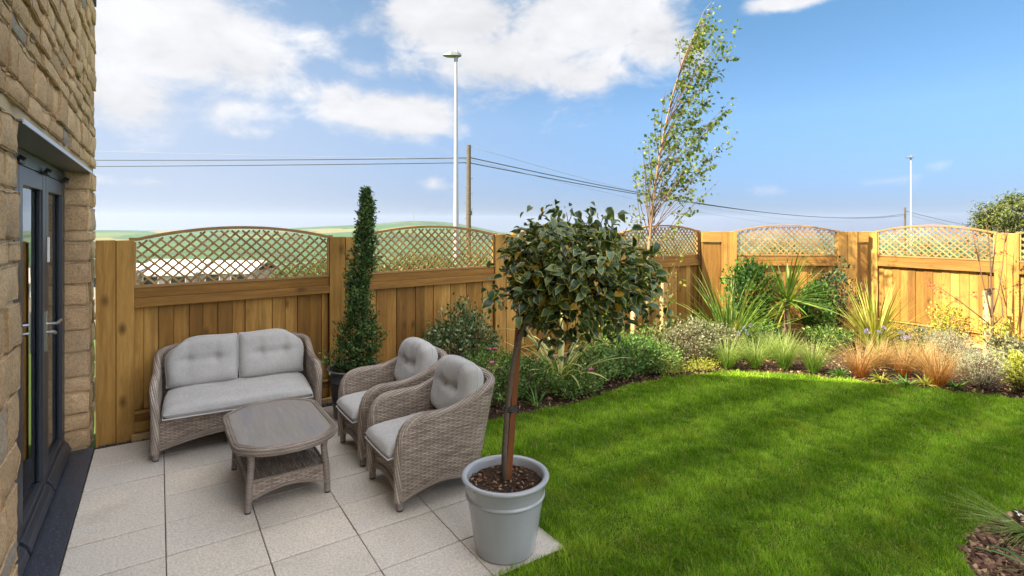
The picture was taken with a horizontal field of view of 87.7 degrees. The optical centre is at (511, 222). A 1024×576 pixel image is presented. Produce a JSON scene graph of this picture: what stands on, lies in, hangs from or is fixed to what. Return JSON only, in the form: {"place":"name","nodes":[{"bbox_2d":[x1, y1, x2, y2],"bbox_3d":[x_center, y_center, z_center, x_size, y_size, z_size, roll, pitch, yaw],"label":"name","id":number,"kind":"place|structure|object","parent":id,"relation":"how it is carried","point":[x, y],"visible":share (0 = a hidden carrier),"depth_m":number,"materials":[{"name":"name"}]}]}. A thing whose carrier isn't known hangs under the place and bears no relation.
{"place":"outdoors","nodes":[
{"label":"outdoors","id":0,"kind":"place"},
{"bbox_2d":[94,403,332,449],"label":"slate gravel","id":1,"kind":"structure","parent":0,"point":[127,442],"depth_m":4.28,"materials":[{"name":"grey gravel"}]},
{"bbox_2d":[59,406,562,575],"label":"patio","id":2,"kind":"structure","parent":0,"point":[353,522],"depth_m":3.10,"materials":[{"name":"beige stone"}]},
{"bbox_2d":[148,329,322,461],"bbox_3d":[-2.295,1.351,4.487,1.229,0.798,0.806,0,0,-31],"label":"wicker sofa","id":3,"kind":"object","parent":2,"relation":"on","point":[201,386],"visible":0.93,"depth_m":4.39,"materials":[{"name":"wicker"}]},
{"bbox_2d":[222,398,337,514],"bbox_3d":[-1.586,1.543,3.627,0.636,0.414,0.972,0,0,-34],"label":"coffee table","id":4,"kind":"object","parent":2,"relation":"on","point":[274,443],"visible":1,"depth_m":3.45,"materials":[{"name":"grey wood"}]},
{"bbox_2d":[325,360,378,419],"bbox_3d":[-1.446,1.526,4.847,0.472,0.447,0.472,0,0,-34],"label":"plant pot","id":5,"kind":"object","parent":2,"relation":"on","point":[335,377],"visible":0.23,"depth_m":4.70,"materials":[{"name":"plastic"}]},
{"bbox_2d":[318,185,389,374],"bbox_3d":[-1.418,0.520,4.847,0.468,1.742,0.622,0,0,19],"label":"column shrub","id":6,"kind":"object","parent":5,"relation":"in","point":[357,287],"visible":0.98,"depth_m":4.83,"materials":[{"name":"green plant"}]},
{"bbox_2d":[336,337,447,466],"bbox_3d":[-0.939,1.349,4.229,0.802,0.803,0.592,0,0,-34],"label":"wicker armchair","id":7,"kind":"object","parent":2,"relation":"on","point":[415,361],"visible":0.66,"depth_m":4.18,"materials":[{"name":"wicker"}]},
{"bbox_2d":[365,355,494,512],"bbox_3d":[-0.546,1.349,3.626,0.802,0.803,0.592,0,0,-34],"label":"wicker armchair","id":8,"kind":"object","parent":2,"relation":"on","point":[431,431],"visible":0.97,"depth_m":3.45,"materials":[{"name":"wicker"}]},
{"bbox_2d":[461,454,548,564],"bbox_3d":[-0.036,1.548,2.878,0.474,0.403,0.474,0,0,-34],"label":"plant pot","id":9,"kind":"object","parent":2,"relation":"on","point":[505,517],"visible":0.91,"depth_m":2.74,"materials":[{"name":"ceramic"}]},
{"bbox_2d":[503,311,522,479],"bbox_3d":[0.008,0.950,2.904,0.115,0.942,0.074,0,0,-13],"label":"tree stake","id":10,"kind":"object","parent":9,"relation":"in","point":[512,409],"visible":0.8,"depth_m":2.90,"materials":[{"name":"brown wood"}]},
{"bbox_2d":[481,199,672,482],"bbox_3d":[0.327,0.640,2.923,1.034,1.552,0.967,0,0,-34],"label":"standard tree","id":11,"kind":"object","parent":9,"relation":"in","point":[549,283],"visible":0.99,"depth_m":2.77,"materials":[{"name":"green plant"}]},
{"bbox_2d":[89,221,1023,447],"bbox_3d":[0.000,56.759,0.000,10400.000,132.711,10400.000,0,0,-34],"label":"ground","id":12,"kind":"structure","parent":0,"point":[334,231],"depth_m":1373.31,"materials":[{"name":"green plant"}]},
{"bbox_2d":[0,0,96,575],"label":"stone house","id":13,"kind":"structure","parent":12,"relation":"on","point":[48,80],"depth_m":3.15,"materials":[{"name":"stone"}]},
{"bbox_2d":[13,154,29,575],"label":"wall","id":14,"kind":"structure","parent":13,"relation":"in","point":[23,556],"depth_m":2.68,"materials":[{"name":"paint"}]},
{"bbox_2d":[19,165,61,553],"bbox_3d":[-2.743,0.681,3.074,0.139,2.051,0.856,0,0,-34],"label":"door leaf","id":15,"kind":"structure","parent":13,"relation":"in","point":[35,496],"depth_m":3.15,"materials":[{"name":"paint"}]},
{"bbox_2d":[46,176,70,489],"bbox_3d":[-3.160,0.681,3.678,0.111,2.051,0.771,0,0,-34],"label":"door leaf","id":16,"kind":"structure","parent":13,"relation":"in","point":[58,450],"depth_m":3.79,"materials":[{"name":"paint"}]},
{"bbox_2d":[93,263,151,320],"bbox_3d":[-27.432,5.172,38.000,3.556,4.568,4.600,0,0,0],"label":"bungalow","id":17,"kind":"object","parent":12,"relation":"on","point":[142,267],"visible":0.02,"depth_m":36.92,"materials":[{"name":"white plastic"}]},
{"bbox_2d":[137,259,211,284],"bbox_3d":[-24.087,5.014,39.000,4.318,4.725,4.600,0,0,0],"label":"bungalow","id":18,"kind":"object","parent":12,"relation":"on","point":[166,277],"visible":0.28,"depth_m":37.21,"materials":[{"name":"white paint"}]},
{"bbox_2d":[143,276,158,284],"bbox_3d":[-25.052,4.080,36.972,1.097,0.770,0.040,0,0,0],"label":"window","id":19,"kind":"structure","parent":18,"relation":"in","point":[154,278],"depth_m":36.96,"materials":[{"name":"white plastic"}]},
{"bbox_2d":[170,276,185,282],"bbox_3d":[-23.162,4.080,36.977,1.097,0.770,0.040,0,0,0],"label":"window","id":20,"kind":"structure","parent":18,"relation":"in","point":[178,277],"depth_m":36.96,"materials":[{"name":"white plastic"}]},
{"bbox_2d":[196,260,280,281],"bbox_3d":[-20.137,4.999,39.500,4.075,4.468,4.600,0,0,0],"label":"bungalow","id":21,"kind":"object","parent":12,"relation":"on","point":[224,265],"visible":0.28,"depth_m":37.95,"materials":[{"name":"white plastic"}]},
{"bbox_2d":[205,274,219,280],"bbox_3d":[-21.047,3.978,37.472,1.033,0.770,0.040,0,0,0],"label":"window","id":22,"kind":"structure","parent":21,"relation":"in","point":[212,275],"depth_m":37.46,"materials":[{"name":"white plastic"}]},
{"bbox_2d":[230,274,244,279],"bbox_3d":[-19.266,3.978,37.477,1.034,0.770,0.040,0,0,0],"label":"window","id":23,"kind":"structure","parent":21,"relation":"in","point":[240,277],"depth_m":37.46,"materials":[{"name":"white plastic"}]},
{"bbox_2d":[268,260,322,277],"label":"hedge bush","id":24,"kind":"object","parent":12,"relation":"on","point":[286,272],"visible":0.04,"depth_m":13.91,"materials":[{"name":"green plant"}]},
{"bbox_2d":[298,249,378,275],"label":"hedge bush","id":25,"kind":"object","parent":12,"relation":"on","point":[320,265],"visible":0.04,"depth_m":12.26,"materials":[{"name":"green plant"}]},
{"bbox_2d":[370,252,419,271],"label":"hedge bush","id":26,"kind":"object","parent":12,"relation":"on","point":[387,269],"visible":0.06,"depth_m":12.57,"materials":[{"name":"green plant"}]},
{"bbox_2d":[95,225,709,447],"bbox_3d":[0.008,0.909,6.624,8.170,1.762,0.145,0,0,-36],"label":"garden fence","id":27,"kind":"object","parent":12,"relation":"on","point":[137,327],"visible":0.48,"depth_m":5.05,"materials":[{"name":"brown wood"}]},
{"bbox_2d":[388,248,454,270],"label":"hedge bush","id":28,"kind":"object","parent":12,"relation":"on","point":[427,263],"visible":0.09,"depth_m":12.79,"materials":[{"name":"green plant"}]},
{"bbox_2d":[443,50,460,266],"bbox_3d":[-1.800,-1.186,16.000,0.560,7.951,0.294,0,0,0],"label":"street lamp","id":29,"kind":"object","parent":12,"relation":"on","point":[456,55],"visible":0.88,"depth_m":15.95,"materials":[{"name":"grey metal"}]},
{"bbox_2d":[438,241,489,267],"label":"hedge bush","id":30,"kind":"object","parent":12,"relation":"on","point":[480,261],"visible":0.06,"depth_m":12.94,"materials":[{"name":"green plant"}]},
{"bbox_2d":[465,145,472,266],"bbox_3d":[-2.833,0.455,34.995,0.437,11.131,0.403,0,0,38],"label":"utility pole","id":31,"kind":"object","parent":12,"relation":"on","point":[468,195],"visible":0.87,"depth_m":34.87,"materials":[{"name":"brown wood"}]},
{"bbox_2d":[95,157,465,160],"bbox_3d":[-26.985,-4.262,35.000,48.231,0.348,0.060,0,0,0],"label":"overhead cable","id":32,"kind":"object","parent":31,"relation":"attached to","point":[273,159],"visible":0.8,"depth_m":34.98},
{"bbox_2d":[96,162,465,166],"bbox_3d":[-26.985,-3.818,35.000,48.230,0.326,0.060,0,0,0],"label":"overhead cable","id":33,"kind":"object","parent":31,"relation":"attached to","point":[273,165],"visible":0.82,"depth_m":34.98,"materials":[{"name":"black rubber"}]},
{"bbox_2d":[96,151,466,159],"bbox_3d":[-26.985,-4.812,35.000,48.231,1.319,0.028,0,0,0],"label":"overhead cable","id":34,"kind":"object","parent":31,"relation":"attached to","point":[257,155],"visible":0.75,"depth_m":34.99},
{"bbox_2d":[473,160,783,224],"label":"overhead cable","id":35,"kind":"object","parent":31,"relation":"attached to","point":[601,191],"visible":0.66,"depth_m":42.73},
{"bbox_2d":[473,158,901,217],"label":"overhead cable","id":36,"kind":"object","parent":31,"relation":"attached to","point":[629,190],"visible":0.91,"depth_m":43.62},
{"bbox_2d":[471,163,904,217],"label":"overhead cable","id":37,"kind":"object","parent":31,"relation":"attached to","point":[621,191],"visible":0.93,"depth_m":43.28,"materials":[{"name":"black rubber"}]},
{"bbox_2d":[654,241,694,255],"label":"hedge bush","id":38,"kind":"object","parent":12,"relation":"on","point":[675,251],"visible":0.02,"depth_m":13.89,"materials":[{"name":"green plant"}]},
{"bbox_2d":[756,236,818,253],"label":"hedge bush","id":39,"kind":"object","parent":12,"relation":"on","point":[784,250],"visible":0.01,"depth_m":14.07,"materials":[{"name":"green plant"}]},
{"bbox_2d":[904,207,905,255],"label":"utility pole","id":40,"kind":"object","parent":12,"relation":"on","point":[905,225],"visible":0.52,"depth_m":109.84,"materials":[{"name":"brown wood"}]},
{"bbox_2d":[471,146,898,221],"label":"overhead cable","id":41,"kind":"object","parent":40,"relation":"attached to","point":[640,192],"visible":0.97,"depth_m":44.88,"materials":[{"name":"black rubber"}]},
{"bbox_2d":[905,156,913,252],"bbox_3d":[29.800,1.298,40.000,0.560,12.696,0.294,0,0,0],"label":"street lamp","id":42,"kind":"object","parent":12,"relation":"on","point":[910,157],"visible":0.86,"depth_m":39.95,"materials":[{"name":"grey metal"}]},
{"bbox_2d":[891,231,966,257],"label":"hedge bush","id":43,"kind":"object","parent":12,"relation":"on","point":[909,247],"visible":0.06,"depth_m":13.93,"materials":[{"name":"green plant"}]},
{"bbox_2d":[862,225,1023,349],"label":"garden fence","id":44,"kind":"object","parent":12,"relation":"on","point":[957,277],"visible":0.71,"depth_m":7.89,"materials":[{"name":"brown wood"}]},
{"bbox_2d":[938,238,992,259],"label":"hedge bush","id":45,"kind":"object","parent":12,"relation":"on","point":[968,250],"visible":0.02,"depth_m":13.96,"materials":[{"name":"green plant"}]},
{"bbox_2d":[962,188,1023,255],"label":"hawthorn tree","id":46,"kind":"object","parent":12,"relation":"on","point":[1007,211],"visible":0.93,"depth_m":23.94,"materials":[{"name":"green plant"}]},
{"bbox_2d":[93,0,1023,234],"label":"sky","id":47,"kind":"structure","parent":0,"point":[833,97],"materials":[{"name":"blue"}]},
{"bbox_2d":[481,367,1023,575],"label":"lawn","id":48,"kind":"structure","parent":0,"point":[713,490],"depth_m":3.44,"materials":[{"name":"green plant"}]},
{"bbox_2d":[488,331,1023,575],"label":"planting bed","id":49,"kind":"object","parent":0,"point":[740,366],"depth_m":6.19,"materials":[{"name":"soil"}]},
{"bbox_2d":[415,292,503,364],"bbox_3d":[-0.632,1.252,5.604,0.981,1.035,0.909,0,0,-34],"label":"evergreen shrub","id":50,"kind":"object","parent":49,"relation":"on","point":[445,335],"visible":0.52,"depth_m":5.51,"materials":[{"name":"green leaf"},{"name":"brown twig"}]},
{"bbox_2d":[459,342,531,406],"bbox_3d":[-0.174,1.468,5.197,0.838,0.595,0.779,0,0,-34],"label":"flowering shrub","id":51,"kind":"object","parent":49,"relation":"on","point":[496,392],"visible":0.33,"depth_m":5.12,"materials":[{"name":"green plant"}]},
{"bbox_2d":[490,351,561,399],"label":"ground shrub","id":52,"kind":"object","parent":49,"relation":"on","point":[534,382],"visible":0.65,"depth_m":5.33,"materials":[{"name":"green plant"}]},
{"bbox_2d":[521,384,551,410],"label":"strap plant","id":53,"kind":"object","parent":49,"relation":"on","point":[541,398],"visible":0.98,"depth_m":5.15,"materials":[{"name":"green plant"}]},
{"bbox_2d":[490,313,630,388],"bbox_3d":[0.435,1.294,5.663,1.476,0.930,1.522,0,0,-34],"label":"phormium","id":54,"kind":"object","parent":49,"relation":"on","point":[560,367],"visible":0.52,"depth_m":5.75,"materials":[{"name":"green plant"}]},
{"bbox_2d":[542,361,613,399],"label":"flowering shrub","id":55,"kind":"object","parent":49,"relation":"on","point":[576,391],"visible":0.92,"depth_m":5.38,"materials":[{"name":"green plant"}]},
{"bbox_2d":[564,342,625,382],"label":"shrub","id":56,"kind":"object","parent":49,"relation":"on","point":[595,366],"visible":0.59,"depth_m":5.75,"materials":[{"name":"green plant"}]},
{"bbox_2d":[573,312,622,358],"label":"ground shrub","id":57,"kind":"object","parent":49,"relation":"on","point":[600,334],"visible":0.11,"depth_m":6.89,"materials":[{"name":"green plant"}]},
{"bbox_2d":[589,330,658,380],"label":"dark shrub","id":58,"kind":"object","parent":49,"relation":"on","point":[626,350],"visible":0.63,"depth_m":6.04,"materials":[{"name":"green plant"}]},
{"bbox_2d":[631,311,634,333],"bbox_3d":[1.589,1.440,7.000,0.058,0.681,0.060,0,0,-34],"label":"round stake","id":59,"kind":"object","parent":49,"relation":"on","point":[632,316],"visible":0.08,"depth_m":6.97,"materials":[{"name":"beige wood"}]},
{"bbox_2d":[623,328,668,364],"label":"ground shrub","id":60,"kind":"object","parent":49,"relation":"on","point":[655,342],"visible":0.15,"depth_m":6.57,"materials":[{"name":"green plant"}]},
{"bbox_2d":[636,319,669,345],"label":"ground shrub","id":61,"kind":"object","parent":49,"relation":"on","point":[654,332],"visible":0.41,"depth_m":6.87,"materials":[{"name":"green plant"}]},
{"bbox_2d":[632,334,684,374],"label":"ground shrub","id":62,"kind":"object","parent":49,"relation":"on","point":[660,362],"visible":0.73,"depth_m":6.20,"materials":[{"name":"green plant"}]},
{"bbox_2d":[656,283,663,354],"bbox_3d":[1.932,1.297,7.166,0.255,0.966,0.058,0,0,-21],"label":"round stake","id":63,"kind":"object","parent":49,"relation":"on","point":[662,312],"visible":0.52,"depth_m":7.17,"materials":[{"name":"brown wood"}]},
{"bbox_2d":[652,354,696,375],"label":"ground cover","id":64,"kind":"object","parent":49,"relation":"on","point":[682,367],"visible":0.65,"depth_m":6.19,"materials":[{"name":"green plant"}]},
{"bbox_2d":[625,2,740,338],"bbox_3d":[2.297,-0.605,7.238,1.644,4.750,1.103,0,0,-10],"label":"birch tree","id":65,"kind":"object","parent":49,"relation":"on","point":[694,45],"visible":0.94,"depth_m":7.12,"materials":[{"name":"green plant"}]},
{"bbox_2d":[659,311,726,362],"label":"silver shrub","id":66,"kind":"object","parent":49,"relation":"on","point":[688,346],"visible":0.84,"depth_m":6.67,"materials":[{"name":"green plant"}]},
{"bbox_2d":[681,312,722,348],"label":"ground shrub","id":67,"kind":"object","parent":49,"relation":"on","point":[696,318],"visible":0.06,"depth_m":7.34,"materials":[{"name":"green plant"}]},
{"bbox_2d":[686,350,723,371],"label":"ground cover","id":68,"kind":"object","parent":49,"relation":"on","point":[704,364],"visible":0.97,"depth_m":6.32,"materials":[{"name":"yellow plant"}]},
{"bbox_2d":[687,319,746,358],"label":"silver shrub","id":69,"kind":"object","parent":49,"relation":"on","point":[728,332],"visible":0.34,"depth_m":6.82,"materials":[{"name":"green plant"}]},
{"bbox_2d":[695,330,758,368],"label":"tussock grass","id":70,"kind":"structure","parent":49,"relation":"on","point":[728,362],"depth_m":6.40,"materials":[{"name":"green plant"}]},
{"bbox_2d":[649,260,812,355],"bbox_3d":[2.966,1.148,7.507,2.492,1.293,2.386,0,0,-34],"label":"cordyline","id":71,"kind":"object","parent":49,"relation":"on","point":[729,312],"visible":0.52,"depth_m":7.40,"materials":[{"name":"green plant"}]},
{"bbox_2d":[730,323,753,358],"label":"agapanthus","id":72,"kind":"object","parent":49,"relation":"on","point":[743,337],"visible":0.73,"depth_m":6.88,"materials":[{"name":"green plant"}]},
{"bbox_2d":[719,252,783,337],"bbox_3d":[3.647,1.121,8.153,0.924,1.345,0.896,0,0,-34],"label":"laurel shrub","id":73,"kind":"object","parent":49,"relation":"on","point":[746,273],"visible":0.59,"depth_m":8.02,"materials":[{"name":"green plant"}]},
{"bbox_2d":[730,332,778,368],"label":"tussock grass","id":74,"kind":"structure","parent":49,"relation":"on","point":[753,359],"depth_m":6.43,"materials":[{"name":"green plant"}]},
{"bbox_2d":[735,315,784,346],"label":"ground shrub","id":75,"kind":"object","parent":49,"relation":"on","point":[759,330],"visible":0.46,"depth_m":7.43,"materials":[{"name":"green plant"}]},
{"bbox_2d":[742,328,789,358],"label":"tussock grass","id":76,"kind":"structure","parent":49,"relation":"on","point":[763,344],"depth_m":6.91,"materials":[{"name":"green plant"}]},
{"bbox_2d":[701,225,868,332],"bbox_3d":[4.445,0.909,8.689,2.660,1.762,0.145,0,0,2],"label":"garden fence","id":77,"kind":"object","parent":49,"relation":"on","point":[719,250],"visible":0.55,"depth_m":8.69,"materials":[{"name":"brown wood"}]},
{"bbox_2d":[755,326,814,368],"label":"tussock grass","id":78,"kind":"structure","parent":49,"relation":"on","point":[785,360],"depth_m":6.40,"materials":[{"name":"green plant"}]},
{"bbox_2d":[739,250,851,342],"bbox_3d":[4.039,1.044,7.780,1.524,1.458,1.522,0,0,5],"label":"cordyline","id":79,"kind":"object","parent":49,"relation":"on","point":[788,296],"visible":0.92,"depth_m":7.69,"materials":[{"name":"green plant"}]},
{"bbox_2d":[794,273,837,337],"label":"laurel shrub","id":80,"kind":"object","parent":49,"relation":"on","point":[817,318],"visible":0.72,"depth_m":7.90,"materials":[{"name":"green plant"}]},
{"bbox_2d":[800,320,855,351],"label":"ground shrub","id":81,"kind":"object","parent":49,"relation":"on","point":[827,332],"visible":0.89,"depth_m":7.26,"materials":[{"name":"green plant"}]},
{"bbox_2d":[804,256,864,336],"bbox_3d":[4.922,1.119,8.151,0.818,1.269,0.684,0,0,30],"label":"photinia shrub","id":82,"kind":"object","parent":49,"relation":"on","point":[840,301],"visible":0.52,"depth_m":8.05,"materials":[{"name":"green plant"}]},
{"bbox_2d":[826,365,849,378],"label":"rosette plant","id":83,"kind":"object","parent":49,"relation":"on","point":[840,373],"visible":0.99,"depth_m":6.12,"materials":[{"name":"green plant"}]},
{"bbox_2d":[821,332,913,376],"bbox_3d":[3.956,1.468,6.099,1.020,0.565,1.010,0,0,-34],"label":"bronze sedge","id":84,"kind":"object","parent":49,"relation":"on","point":[858,361],"visible":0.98,"depth_m":6.08,"materials":[{"name":"orange plant"}]},
{"bbox_2d":[864,325,894,370],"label":"agapanthus","id":85,"kind":"object","parent":49,"relation":"on","point":[866,329],"visible":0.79,"depth_m":6.42,"materials":[{"name":"green plant"}]},
{"bbox_2d":[867,368,892,381],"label":"rosette plant","id":86,"kind":"object","parent":49,"relation":"on","point":[877,376],"visible":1,"depth_m":5.94,"materials":[{"name":"yellow plant"}]},
{"bbox_2d":[790,277,975,362],"bbox_3d":[4.972,1.224,7.420,2.253,1.148,2.150,0,0,-34],"label":"cordyline","id":87,"kind":"object","parent":49,"relation":"on","point":[870,324],"visible":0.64,"depth_m":7.30,"materials":[{"name":"plant"}]},
{"bbox_2d":[851,332,914,368],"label":"bronze sedge","id":88,"kind":"object","parent":49,"relation":"on","point":[884,363],"visible":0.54,"depth_m":6.41,"materials":[{"name":"brown plant"}]},
{"bbox_2d":[856,334,941,375],"bbox_3d":[4.513,1.486,6.154,0.955,0.528,0.987,0,0,14],"label":"bronze sedge","id":89,"kind":"object","parent":49,"relation":"on","point":[899,365],"visible":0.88,"depth_m":6.11,"materials":[{"name":"orange plant"}]},
{"bbox_2d":[888,372,923,387],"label":"rosette plant","id":90,"kind":"object","parent":49,"relation":"on","point":[904,381],"visible":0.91,"depth_m":5.80,"materials":[{"name":"green plant"}]},
{"bbox_2d":[896,331,920,372],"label":"agapanthus","id":91,"kind":"object","parent":49,"relation":"on","point":[907,337],"visible":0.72,"depth_m":6.44,"materials":[{"name":"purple plant"}]},
{"bbox_2d":[890,320,940,346],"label":"ground shrub","id":92,"kind":"object","parent":49,"relation":"on","point":[917,330],"visible":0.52,"depth_m":7.45,"materials":[{"name":"green plant"}]},
{"bbox_2d":[887,334,959,367],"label":"bronze sedge","id":93,"kind":"object","parent":49,"relation":"on","point":[929,347],"visible":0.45,"depth_m":6.41,"materials":[{"name":"brown plant"}]},
{"bbox_2d":[909,373,938,387],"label":"rosette plant","id":94,"kind":"object","parent":49,"relation":"on","point":[925,381],"visible":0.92,"depth_m":5.78,"materials":[{"name":"yellow plant"}]},
{"bbox_2d":[889,333,985,385],"bbox_3d":[4.597,1.454,5.750,1.028,0.593,1.039,0,0,-34],"label":"bronze sedge","id":95,"kind":"object","parent":49,"relation":"on","point":[935,373],"visible":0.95,"depth_m":5.72,"materials":[{"name":"orange plant"}]},
{"bbox_2d":[923,297,972,343],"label":"variegated shrub","id":96,"kind":"object","parent":49,"relation":"on","point":[944,309],"visible":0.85,"depth_m":7.69,"materials":[{"name":"yellow plant"}]},
{"bbox_2d":[918,322,979,363],"bbox_3d":[5.449,1.496,6.672,0.598,0.519,0.649,0,0,27],"label":"santolina","id":97,"kind":"object","parent":49,"relation":"on","point":[948,346],"visible":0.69,"depth_m":6.63,"materials":[{"name":"beige plant"}]},
{"bbox_2d":[947,379,972,389],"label":"rosette plant","id":98,"kind":"object","parent":49,"relation":"on","point":[953,385],"visible":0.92,"depth_m":5.66,"materials":[{"name":"green plant"}]},
{"bbox_2d":[925,223,1008,340],"bbox_3d":[5.969,0.858,6.987,1.178,1.824,0.338,0,0,-2],"label":"acer tree","id":99,"kind":"object","parent":49,"relation":"on","point":[991,313],"visible":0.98,"depth_m":6.98,"materials":[{"name":"brown twig"},{"name":"yellow leaf"}]},
{"bbox_2d":[941,483,1023,552],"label":"sedge tuft","id":100,"kind":"object","parent":49,"relation":"on","point":[1014,529],"visible":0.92,"depth_m":3.04,"materials":[{"name":"green plant"}]},
{"bbox_2d":[950,343,1014,390],"bbox_3d":[5.002,1.517,5.670,0.623,0.476,0.599,0,0,-34],"label":"santolina","id":101,"kind":"object","parent":49,"relation":"on","point":[984,379],"visible":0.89,"depth_m":5.61,"materials":[{"name":"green plant"}]},
{"bbox_2d":[983,288,994,356],"bbox_3d":[6.275,1.323,7.042,0.220,0.915,0.098,0,0,-34],"label":"round stake","id":102,"kind":"object","parent":49,"relation":"on","point":[986,317],"visible":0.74,"depth_m":7.02,"materials":[{"name":"wood"}]},
{"bbox_2d":[956,509,1023,575],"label":"bark mulch","id":103,"kind":"object","parent":49,"relation":"on","point":[978,559],"visible":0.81,"depth_m":2.85,"materials":[{"name":"brown wood"}]},
{"bbox_2d":[970,311,1023,346],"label":"variegated shrub","id":104,"kind":"object","parent":49,"relation":"on","point":[999,327],"visible":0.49,"depth_m":6.96,"materials":[{"name":"yellow plant"}]},
{"bbox_2d":[973,544,1023,573],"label":"sword plant","id":105,"kind":"object","parent":49,"relation":"on","point":[1015,554],"visible":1,"depth_m":2.73,"materials":[{"name":"green plant"}]},
{"bbox_2d":[982,331,1023,369],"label":"variegated shrub","id":106,"kind":"object","parent":49,"relation":"on","point":[999,343],"visible":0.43,"depth_m":6.34,"materials":[{"name":"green plant"}]},
{"bbox_2d":[988,345,1023,393],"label":"variegated shrub","id":107,"kind":"object","parent":49,"relation":"on","point":[1015,378],"visible":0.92,"depth_m":5.49,"materials":[{"name":"yellow plant"}]},
{"bbox_2d":[786,332,845,372],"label":"tussock grass","id":108,"kind":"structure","parent":0,"point":[813,365],"depth_m":6.22,"materials":[{"name":"green plant"}]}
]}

